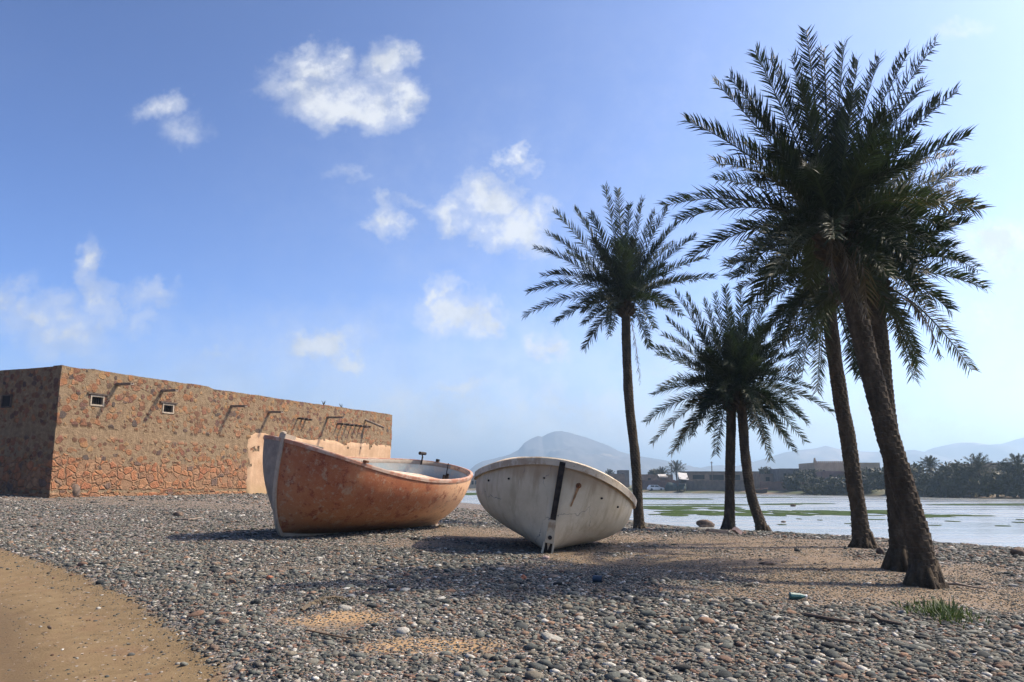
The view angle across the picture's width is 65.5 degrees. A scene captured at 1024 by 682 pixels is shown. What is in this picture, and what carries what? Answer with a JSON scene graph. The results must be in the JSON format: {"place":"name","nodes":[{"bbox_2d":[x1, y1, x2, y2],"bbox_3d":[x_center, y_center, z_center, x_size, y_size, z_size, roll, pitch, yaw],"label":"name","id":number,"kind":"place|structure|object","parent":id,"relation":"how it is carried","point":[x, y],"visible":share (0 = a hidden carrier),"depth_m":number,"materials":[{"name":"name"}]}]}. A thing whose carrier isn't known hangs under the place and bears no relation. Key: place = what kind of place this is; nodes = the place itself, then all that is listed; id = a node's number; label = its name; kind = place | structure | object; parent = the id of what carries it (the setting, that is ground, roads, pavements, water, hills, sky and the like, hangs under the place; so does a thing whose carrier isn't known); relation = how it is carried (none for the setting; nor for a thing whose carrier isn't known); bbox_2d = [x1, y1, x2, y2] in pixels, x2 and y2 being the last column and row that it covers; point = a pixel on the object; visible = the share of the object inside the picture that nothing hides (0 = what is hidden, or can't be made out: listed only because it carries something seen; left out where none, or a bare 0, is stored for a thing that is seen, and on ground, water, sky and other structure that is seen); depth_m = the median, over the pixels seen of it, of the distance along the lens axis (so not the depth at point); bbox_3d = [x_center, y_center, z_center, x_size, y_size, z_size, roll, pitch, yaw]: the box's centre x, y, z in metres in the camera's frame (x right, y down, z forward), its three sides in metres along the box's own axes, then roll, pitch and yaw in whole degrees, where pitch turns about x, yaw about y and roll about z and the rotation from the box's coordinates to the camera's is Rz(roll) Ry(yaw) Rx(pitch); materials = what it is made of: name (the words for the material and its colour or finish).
{"place":"outdoors","nodes":[
{"label":"outdoors","id":0,"kind":"place"},
{"bbox_2d":[0,485,1023,681],"bbox_3d":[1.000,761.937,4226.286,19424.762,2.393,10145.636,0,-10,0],"label":"ground","id":1,"kind":"structure","parent":0,"point":[96,657],"depth_m":8.55,"materials":[{"name":"grey gravel"}]},
{"bbox_2d":[71,484,79,496],"bbox_3d":[-16.858,5.776,30.459,0.621,0.680,0.577,4,-11,-20],"label":"rock","id":2,"kind":"object","parent":1,"relation":"on","point":[76,490],"visible":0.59,"depth_m":30.40,"materials":[{"name":"beige stone"}]},
{"bbox_2d":[173,511,183,515],"bbox_3d":[-9.496,4.938,22.681,0.280,0.174,0.241,0,-10,0],"label":"rock","id":3,"kind":"object","parent":1,"relation":"on","point":[177,513],"visible":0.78,"depth_m":22.62,"materials":[{"name":"grey stone"}]},
{"bbox_2d":[175,517,202,519],"bbox_3d":[-8.444,4.692,21.104,0.384,0.084,0.896,-6,-12,30],"label":"driftwood","id":4,"kind":"object","parent":1,"relation":"on","point":[187,519],"visible":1,"depth_m":20.81,"materials":[{"name":"grey wood"}]},
{"bbox_2d":[0,365,391,497],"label":"stone building","id":5,"kind":"structure","parent":1,"relation":"on","point":[64,429],"depth_m":33.50,"materials":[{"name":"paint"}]},
{"bbox_2d":[0,394,12,407],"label":"window","id":6,"kind":"structure","parent":5,"relation":"in","point":[6,400],"depth_m":31.23,"materials":[{"name":"grey glass"}]},
{"bbox_2d":[87,392,108,406],"bbox_3d":[-16.572,2.338,31.621,0.430,0.500,0.920,-5,-11,24],"label":"window","id":7,"kind":"structure","parent":5,"relation":"in","point":[94,399],"depth_m":31.69,"materials":[{"name":"white metal"}]},
{"bbox_2d":[160,401,177,413],"bbox_3d":[-15.116,2.922,34.758,0.430,0.500,0.920,-5,-11,24],"label":"window","id":8,"kind":"structure","parent":5,"relation":"in","point":[165,407],"depth_m":34.81,"materials":[{"name":"white metal"}]},
{"bbox_2d":[209,644,219,649],"bbox_3d":[-2.243,2.331,6.018,0.102,0.073,0.072,-4,-11,21],"label":"rock","id":9,"kind":"object","parent":1,"relation":"on","point":[212,647],"visible":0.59,"depth_m":6.00,"materials":[{"name":"beige stone"}]},
{"bbox_2d":[225,578,235,583],"bbox_3d":[-3.282,2.810,9.303,0.130,0.088,0.091,0,-10,0],"label":"rock","id":10,"kind":"object","parent":1,"relation":"on","point":[230,580],"visible":0.77,"depth_m":9.28,"materials":[{"name":"grey stone"}]},
{"bbox_2d":[300,591,354,609],"bbox_3d":[-1.781,2.502,7.631,0.610,0.223,0.254,8,-13,-39],"label":"fallen frond","id":11,"kind":"object","parent":1,"relation":"on","point":[315,601],"visible":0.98,"depth_m":7.61,"materials":[{"name":"brown plant"}]},
{"bbox_2d":[263,431,472,535],"bbox_3d":[-3.207,3.374,18.452,2.836,2.141,6.312,7,-6,31],"label":"orange boat","id":12,"kind":"object","parent":1,"relation":"on","point":[312,490],"visible":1,"depth_m":16.29,"materials":[{"name":"paint"}]},
{"bbox_2d":[468,476,476,487],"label":"house","id":13,"kind":"structure","parent":1,"relation":"on","point":[472,483],"depth_m":284.98,"materials":[{"name":"beige paint"}]},
{"bbox_2d":[0,493,1023,681],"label":"gravel","id":14,"kind":"structure","parent":1,"relation":"on","point":[981,648],"depth_m":7.89,"materials":[{"name":"grey gravel"}]},
{"bbox_2d":[306,629,362,639],"bbox_3d":[-1.429,2.333,6.396,0.649,0.068,0.058,-8,-13,38],"label":"driftwood","id":15,"kind":"object","parent":14,"relation":"on","point":[323,633],"visible":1,"depth_m":6.37,"materials":[{"name":"brown wood"}]},
{"bbox_2d":[474,457,636,552],"bbox_3d":[0.775,3.166,15.482,3.152,1.807,4.932,10,-9,3],"label":"white boat","id":16,"kind":"object","parent":1,"relation":"on","point":[548,504],"visible":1,"depth_m":13.40,"materials":[{"name":"paint"}]},
{"bbox_2d":[592,575,603,582],"bbox_3d":[0.981,2.713,9.080,0.115,0.074,0.076,-4,-11,21],"label":"tin can","id":17,"kind":"object","parent":1,"relation":"on","point":[597,578],"visible":1,"depth_m":9.05,"materials":[{"name":"blue metal"}]},
{"bbox_2d":[605,469,614,473],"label":"palm","id":18,"kind":"object","parent":1,"relation":"on","point":[609,471],"visible":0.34,"depth_m":239.44,"materials":[{"name":"green plant"}]},
{"bbox_2d":[607,474,624,485],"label":"house","id":19,"kind":"structure","parent":1,"relation":"on","point":[620,478],"depth_m":233.60,"materials":[{"name":"brick"}]},
{"bbox_2d":[521,181,718,528],"bbox_3d":[3.930,0.403,28.091,7.292,12.561,4.898,6,-12,-31],"label":"date palm","id":20,"kind":"object","parent":1,"relation":"on","point":[622,282],"visible":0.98,"depth_m":28.08,"materials":[{"name":"green plant"}]},
{"bbox_2d":[617,470,629,486],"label":"house","id":21,"kind":"structure","parent":1,"relation":"on","point":[626,472],"depth_m":236.72,"materials":[{"name":"grey concrete"}]},
{"bbox_2d":[632,480,678,489],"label":"boundary wall","id":22,"kind":"structure","parent":1,"relation":"on","point":[647,483],"depth_m":208.78,"materials":[{"name":"grey concrete"}]},
{"bbox_2d":[647,485,663,490],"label":"parked car","id":23,"kind":"object","parent":1,"relation":"on","point":[652,487],"visible":1,"depth_m":202.74,"materials":[{"name":"white paint"}]},
{"bbox_2d":[648,468,663,473],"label":"tree","id":24,"kind":"object","parent":1,"relation":"on","point":[652,471],"visible":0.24,"depth_m":224.61,"materials":[{"name":"green plant"}]},
{"bbox_2d":[641,474,672,480],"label":"house","id":25,"kind":"structure","parent":1,"relation":"on","point":[646,477],"depth_m":220.34,"materials":[{"name":"brick"}]},
{"bbox_2d":[654,466,667,475],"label":"palm","id":26,"kind":"object","parent":1,"relation":"on","point":[661,470],"visible":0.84,"depth_m":212.88,"materials":[{"name":"green plant"}]},
{"bbox_2d":[657,474,667,479],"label":"shed","id":27,"kind":"structure","parent":1,"relation":"on","point":[662,476],"depth_m":208.91,"materials":[{"name":"brick"}]},
{"bbox_2d":[665,482,676,490],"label":"canvas heap","id":28,"kind":"object","parent":1,"relation":"on","point":[669,486],"visible":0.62,"depth_m":199.75,"materials":[{"name":"fabric"}]},
{"bbox_2d":[665,460,685,480],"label":"palm","id":29,"kind":"object","parent":1,"relation":"on","point":[677,465],"visible":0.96,"depth_m":207.08,"materials":[{"name":"green plant"}]},
{"bbox_2d":[676,484,686,490],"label":"parked truck","id":30,"kind":"object","parent":1,"relation":"on","point":[682,486],"visible":0.99,"depth_m":193.06,"materials":[{"name":"white metal"}]},
{"bbox_2d":[678,472,687,489],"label":"shed","id":31,"kind":"structure","parent":1,"relation":"on","point":[683,478],"depth_m":200.72,"materials":[{"name":"metal"}]},
{"bbox_2d":[696,519,714,526],"bbox_3d":[9.238,8.803,38.210,0.808,0.475,0.749,4,-11,-22],"label":"rock","id":32,"kind":"object","parent":1,"relation":"on","point":[703,523],"visible":0.76,"depth_m":37.99,"materials":[{"name":"brown stone"}]},
{"bbox_2d":[642,283,778,529],"bbox_3d":[6.122,1.966,24.589,4.260,7.822,4.394,0,-10,0],"label":"date palm","id":33,"kind":"object","parent":1,"relation":"on","point":[730,416],"visible":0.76,"depth_m":24.40,"materials":[{"name":"green plant"}]},
{"bbox_2d":[687,480,744,490],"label":"boundary wall","id":34,"kind":"structure","parent":1,"relation":"on","point":[707,485],"depth_m":190.22,"materials":[{"name":"brick"}]},
{"bbox_2d":[706,529,728,532],"bbox_3d":[5.284,4.894,20.505,0.554,0.127,0.160,2,-10,-12],"label":"plank","id":35,"kind":"object","parent":1,"relation":"on","point":[714,530],"visible":0.86,"depth_m":20.43,"materials":[{"name":"grey wood"}]},
{"bbox_2d":[677,471,758,480],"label":"long building","id":36,"kind":"structure","parent":1,"relation":"on","point":[703,475],"depth_m":202.73,"materials":[{"name":"brick"}]},
{"bbox_2d":[693,475,703,478],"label":"window","id":37,"kind":"structure","parent":36,"relation":"in","point":[694,476],"depth_m":203.02,"materials":[{"name":"glass"}]},
{"bbox_2d":[709,475,723,480],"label":"window","id":38,"kind":"structure","parent":36,"relation":"in","point":[715,477],"depth_m":203.00,"materials":[{"name":"glass"}]},
{"bbox_2d":[731,527,742,534],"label":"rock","id":39,"kind":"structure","parent":1,"relation":"on","point":[736,530],"depth_m":20.03,"materials":[{"name":"stone"}]},
{"bbox_2d":[687,284,834,530],"bbox_3d":[7.520,2.019,24.366,4.199,7.893,4.400,0,-10,0],"label":"date palm","id":40,"kind":"object","parent":1,"relation":"on","point":[741,404],"visible":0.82,"depth_m":23.91,"materials":[{"name":"green plant"}]},
{"bbox_2d":[755,488,767,492],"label":"rowing boat","id":41,"kind":"object","parent":1,"relation":"on","point":[764,490],"visible":0.73,"depth_m":167.58,"materials":[{"name":"metal"}]},
{"bbox_2d":[753,474,772,487],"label":"house","id":42,"kind":"structure","parent":1,"relation":"on","point":[757,478],"depth_m":183.76,"materials":[{"name":"brick"}]},
{"bbox_2d":[758,466,770,473],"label":"building","id":43,"kind":"structure","parent":1,"relation":"on","point":[762,471],"depth_m":185.98,"materials":[{"name":"green"}]},
{"bbox_2d":[759,561,774,564],"bbox_3d":[3.851,3.364,12.049,0.230,0.058,0.164,3,-11,-17],"label":"rock","id":44,"kind":"object","parent":1,"relation":"on","point":[767,563],"visible":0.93,"depth_m":12.00,"materials":[{"name":"stone"}]},
{"bbox_2d":[769,468,798,481],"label":"house","id":45,"kind":"structure","parent":1,"relation":"on","point":[779,474],"depth_m":179.21,"materials":[{"name":"grey concrete"}]},
{"bbox_2d":[759,481,811,490],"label":"boundary wall","id":46,"kind":"structure","parent":1,"relation":"on","point":[769,485],"depth_m":174.68,"materials":[{"name":"grey concrete"}]},
{"bbox_2d":[781,473,800,490],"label":"tree","id":47,"kind":"object","parent":1,"relation":"on","point":[788,483],"visible":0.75,"depth_m":167.92,"materials":[{"name":"green plant"}]},
{"bbox_2d":[717,194,878,548],"bbox_3d":[6.153,0.236,16.342,3.644,7.984,4.597,-3,-11,15],"label":"date palm","id":48,"kind":"object","parent":1,"relation":"on","point":[862,534],"visible":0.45,"depth_m":15.73,"materials":[{"name":"green plant"}]},
{"bbox_2d":[788,592,807,599],"bbox_3d":[3.044,2.709,8.467,0.197,0.072,0.080,0,-10,0],"label":"bottle","id":49,"kind":"object","parent":1,"relation":"on","point":[791,595],"visible":1,"depth_m":8.45,"materials":[{"name":"teal plastic"}]},
{"bbox_2d":[791,467,821,487],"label":"tree","id":50,"kind":"object","parent":1,"relation":"on","point":[805,473],"visible":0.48,"depth_m":167.80,"materials":[{"name":"green plant"}]},
{"bbox_2d":[799,482,824,493],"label":"tree","id":51,"kind":"object","parent":1,"relation":"on","point":[804,487],"visible":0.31,"depth_m":155.69,"materials":[{"name":"green plant"}]},
{"bbox_2d":[796,476,837,491],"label":"tree","id":52,"kind":"object","parent":1,"relation":"on","point":[817,480],"visible":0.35,"depth_m":157.68,"materials":[{"name":"green plant"}]},
{"bbox_2d":[799,458,843,473],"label":"fort house","id":53,"kind":"structure","parent":1,"relation":"on","point":[830,466],"depth_m":170.51,"materials":[{"name":"beige paint"}]},
{"bbox_2d":[654,24,995,589],"bbox_3d":[4.570,-0.677,11.062,5.030,8.038,3.862,0,-10,0],"label":"date palm","id":54,"kind":"object","parent":1,"relation":"on","point":[842,177],"visible":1,"depth_m":10.76,"materials":[{"name":"green plant"}]},
{"bbox_2d":[806,482,844,494],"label":"tree","id":55,"kind":"object","parent":1,"relation":"on","point":[828,489],"visible":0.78,"depth_m":151.17,"materials":[{"name":"green plant"}]},
{"bbox_2d":[822,567,830,571],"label":"rock","id":56,"kind":"object","parent":1,"relation":"on","point":[825,569],"visible":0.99,"depth_m":11.29,"materials":[{"name":"stone"}]},
{"bbox_2d":[814,471,843,479],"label":"house","id":57,"kind":"structure","parent":1,"relation":"on","point":[824,474],"depth_m":162.81,"materials":[{"name":"paint"}]},
{"bbox_2d":[803,611,858,623],"bbox_3d":[2.975,2.572,7.429,0.483,0.094,0.094,-4,-11,22],"label":"driftwood","id":58,"kind":"object","parent":1,"relation":"on","point":[807,614],"visible":1,"depth_m":7.41,"materials":[{"name":"grey wood"}]},
{"bbox_2d":[825,475,846,492],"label":"tree","id":59,"kind":"object","parent":1,"relation":"on","point":[832,479],"visible":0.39,"depth_m":150.14,"materials":[{"name":"green plant"}]},
{"bbox_2d":[841,474,871,494],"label":"tree","id":60,"kind":"object","parent":1,"relation":"on","point":[865,488],"visible":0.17,"depth_m":144.99,"materials":[{"name":"green plant"}]},
{"bbox_2d":[843,463,879,475],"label":"house","id":61,"kind":"structure","parent":1,"relation":"on","point":[869,465],"depth_m":155.65,"materials":[{"name":"beige paint"}]},
{"bbox_2d":[860,467,876,492],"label":"tree","id":62,"kind":"object","parent":1,"relation":"on","point":[863,471],"visible":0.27,"depth_m":145.76,"materials":[{"name":"green plant"}]},
{"bbox_2d":[864,467,885,494],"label":"tree","id":63,"kind":"object","parent":1,"relation":"on","point":[874,482],"visible":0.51,"depth_m":140.32,"materials":[{"name":"green plant"}]},
{"bbox_2d":[876,547,883,553],"bbox_3d":[6.398,3.661,13.849,0.135,0.164,0.127,0,-10,0],"label":"rock","id":64,"kind":"object","parent":1,"relation":"on","point":[879,550],"visible":0.73,"depth_m":13.80,"materials":[{"name":"grey stone"}]},
{"bbox_2d":[870,613,901,625],"bbox_3d":[3.474,2.611,7.492,0.190,0.102,0.371,3,-11,-15],"label":"driftwood","id":65,"kind":"object","parent":1,"relation":"on","point":[878,618],"visible":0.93,"depth_m":7.42,"materials":[{"name":"wood"}]},
{"bbox_2d":[785,125,993,571],"bbox_3d":[5.989,0.077,12.730,3.127,7.054,4.672,-6,-12,30],"label":"date palm","id":66,"kind":"object","parent":1,"relation":"on","point":[896,557],"visible":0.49,"depth_m":12.31,"materials":[{"name":"green plant"}]},
{"bbox_2d":[880,473,918,491],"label":"tree","id":67,"kind":"object","parent":1,"relation":"on","point":[882,477],"visible":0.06,"depth_m":137.43,"materials":[{"name":"green plant"}]},
{"bbox_2d":[909,463,924,492],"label":"tree","id":68,"kind":"object","parent":1,"relation":"on","point":[914,471],"visible":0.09,"depth_m":134.98,"materials":[{"name":"green plant"}]},
{"bbox_2d":[910,460,935,491],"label":"tree","id":69,"kind":"object","parent":1,"relation":"on","point":[916,466],"visible":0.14,"depth_m":135.66,"materials":[{"name":"green plant"}]},
{"bbox_2d":[913,470,933,488],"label":"tree","id":70,"kind":"object","parent":1,"relation":"on","point":[918,478],"visible":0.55,"depth_m":130.72,"materials":[{"name":"green plant"}]},
{"bbox_2d":[918,455,940,473],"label":"palm","id":71,"kind":"object","parent":1,"relation":"on","point":[930,463],"visible":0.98,"depth_m":133.15,"materials":[{"name":"green plant"}]},
{"bbox_2d":[917,474,943,496],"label":"tree","id":72,"kind":"object","parent":1,"relation":"on","point":[931,480],"visible":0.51,"depth_m":127.45,"materials":[{"name":"green plant"}]},
{"bbox_2d":[924,468,950,495],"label":"tree","id":73,"kind":"object","parent":1,"relation":"on","point":[938,474],"visible":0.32,"depth_m":126.60,"materials":[{"name":"green plant"}]},
{"bbox_2d":[891,593,990,628],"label":"weeds","id":74,"kind":"object","parent":1,"relation":"on","point":[941,609],"visible":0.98,"depth_m":8.16,"materials":[{"name":"green plant"}]},
{"bbox_2d":[935,459,968,471],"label":"tree","id":75,"kind":"object","parent":1,"relation":"on","point":[942,466],"visible":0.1,"depth_m":128.92,"materials":[{"name":"green plant"}]},
{"bbox_2d":[932,472,973,496],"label":"tree","id":76,"kind":"object","parent":1,"relation":"on","point":[946,492],"visible":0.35,"depth_m":123.41,"materials":[{"name":"green plant"}]},
{"bbox_2d":[944,462,965,476],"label":"palm","id":77,"kind":"object","parent":1,"relation":"on","point":[955,465],"visible":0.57,"depth_m":125.82,"materials":[{"name":"green plant"}]},
{"bbox_2d":[941,464,983,497],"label":"tree","id":78,"kind":"object","parent":1,"relation":"on","point":[958,479],"visible":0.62,"depth_m":121.77,"materials":[{"name":"green plant"}]},
{"bbox_2d":[947,579,985,588],"bbox_3d":[5.762,3.081,10.110,0.449,0.102,0.051,-8,-13,39],"label":"driftwood","id":79,"kind":"object","parent":1,"relation":"on","point":[955,583],"visible":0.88,"depth_m":10.13,"materials":[{"name":"grey wood"}]},
{"bbox_2d":[960,452,997,496],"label":"palm","id":80,"kind":"object","parent":1,"relation":"on","point":[977,464],"visible":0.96,"depth_m":121.21,"materials":[{"name":"green plant"}]},
{"bbox_2d":[964,472,997,496],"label":"tree","id":81,"kind":"object","parent":1,"relation":"on","point":[981,482],"visible":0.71,"depth_m":117.22,"materials":[{"name":"green plant"}]},
{"bbox_2d":[963,463,999,474],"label":"house","id":82,"kind":"structure","parent":1,"relation":"on","point":[988,467],"depth_m":129.00,"materials":[{"name":"beige paint"}]},
{"bbox_2d":[969,469,1011,497],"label":"tree","id":83,"kind":"object","parent":1,"relation":"on","point":[996,492],"visible":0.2,"depth_m":117.53,"materials":[{"name":"green plant"}]},
{"bbox_2d":[992,661,1012,667],"bbox_3d":[3.727,2.461,6.035,0.148,0.066,0.090,2,-10,-9],"label":"rock","id":84,"kind":"object","parent":1,"relation":"on","point":[1005,664],"visible":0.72,"depth_m":6.02,"materials":[{"name":"beige stone"}]},
{"bbox_2d":[986,472,1023,497],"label":"tree","id":85,"kind":"object","parent":1,"relation":"on","point":[1009,492],"visible":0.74,"depth_m":114.67,"materials":[{"name":"green plant"}]},
{"bbox_2d":[992,459,1022,471],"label":"tree","id":86,"kind":"object","parent":1,"relation":"on","point":[998,469],"visible":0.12,"depth_m":126.24,"materials":[{"name":"green plant"}]},
{"bbox_2d":[996,462,1023,497],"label":"tree","id":87,"kind":"object","parent":1,"relation":"on","point":[1018,468],"visible":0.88,"depth_m":114.26,"materials":[{"name":"green plant"}]},
{"bbox_2d":[999,453,1023,472],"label":"palm","id":88,"kind":"object","parent":1,"relation":"on","point":[1017,459],"visible":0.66,"depth_m":117.09,"materials":[{"name":"green plant"}]},
{"bbox_2d":[1010,547,1023,555],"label":"rock","id":89,"kind":"object","parent":1,"relation":"on","point":[1019,551],"visible":0.69,"depth_m":14.64,"materials":[{"name":"grey stone"}]},
{"bbox_2d":[0,0,1023,469],"label":"sky","id":90,"kind":"structure","parent":0,"point":[348,203],"materials":[{"name":"blue"}]},
{"bbox_2d":[470,431,708,484],"bbox_3d":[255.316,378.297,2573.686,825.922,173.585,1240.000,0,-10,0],"label":"mountain","id":91,"kind":"structure","parent":0,"point":[601,457],"depth_m":2411.02,"materials":[{"name":"grey stone"}]},
{"bbox_2d":[461,490,1023,546],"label":"water","id":92,"kind":"structure","parent":0,"point":[981,530],"depth_m":50.52,"materials":[{"name":"liquid"}]},
{"bbox_2d":[465,493,1023,526],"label":"algae","id":93,"kind":"object","parent":92,"relation":"on","point":[679,510],"visible":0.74,"depth_m":59.00,"materials":[{"name":"green plant"}]},
{"bbox_2d":[670,446,967,472],"bbox_3d":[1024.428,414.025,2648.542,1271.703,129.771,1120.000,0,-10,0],"label":"hills","id":94,"kind":"structure","parent":0,"point":[791,459],"depth_m":2560.43,"materials":[{"name":"grey stone"}]},
{"bbox_2d":[925,438,1023,462],"bbox_3d":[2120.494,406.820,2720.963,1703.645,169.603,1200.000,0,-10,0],"label":"hills","id":95,"kind":"structure","parent":0,"point":[995,453],"depth_m":2604.10,"materials":[{"name":"grey stone"}]}
]}

